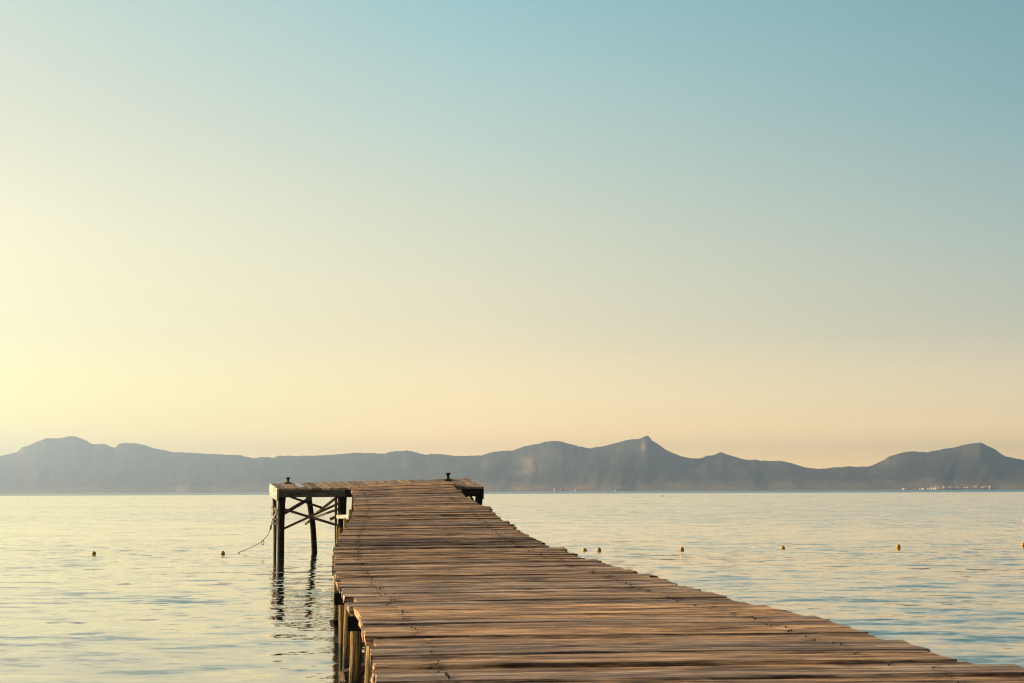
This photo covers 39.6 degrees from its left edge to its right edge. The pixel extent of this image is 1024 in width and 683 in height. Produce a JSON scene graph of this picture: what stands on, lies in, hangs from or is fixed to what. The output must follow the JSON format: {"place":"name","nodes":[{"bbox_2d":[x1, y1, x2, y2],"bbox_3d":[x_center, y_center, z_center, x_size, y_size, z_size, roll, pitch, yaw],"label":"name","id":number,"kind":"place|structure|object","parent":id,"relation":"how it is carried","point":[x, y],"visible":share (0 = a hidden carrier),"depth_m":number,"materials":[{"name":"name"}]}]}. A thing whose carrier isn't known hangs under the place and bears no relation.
{"place":"outdoors","nodes":[
{"label":"outdoors","id":0,"kind":"place"},
{"bbox_2d":[0,490,1023,682],"bbox_3d":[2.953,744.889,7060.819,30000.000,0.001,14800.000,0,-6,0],"label":"sea water","id":1,"kind":"structure","parent":0,"point":[158,588],"depth_m":28.69,"materials":[{"name":"beige liquid"}]},
{"bbox_2d":[269,473,483,556],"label":"landing platform","id":2,"kind":"structure","parent":1,"relation":"in","point":[340,491],"depth_m":33.55,"materials":[{"name":"brown wood"}]},
{"bbox_2d":[238,505,276,552],"bbox_3d":[-6.282,4.690,35.038,0.314,1.354,2.689,4,-7,-34],"label":"mooring rope","id":3,"kind":"object","parent":2,"relation":"hanging from","point":[274,514],"visible":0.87,"depth_m":34.14,"materials":[{"name":"beige fabric"}]},
{"bbox_2d":[329,482,1023,682],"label":"jetty","id":4,"kind":"object","parent":1,"relation":"in","point":[440,582],"visible":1,"depth_m":7.47,"materials":[{"name":"brown wood"}]},
{"bbox_2d":[0,436,1023,493],"bbox_3d":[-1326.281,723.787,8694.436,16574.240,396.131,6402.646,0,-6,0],"label":"mountains","id":5,"kind":"structure","parent":0,"point":[70,464],"depth_m":6975.13,"materials":[{"name":"grey stone"}]},
{"bbox_2d":[0,0,1023,468],"label":"sky","id":6,"kind":"structure","parent":0,"point":[790,231],"materials":[{"name":"blue"}]}
]}

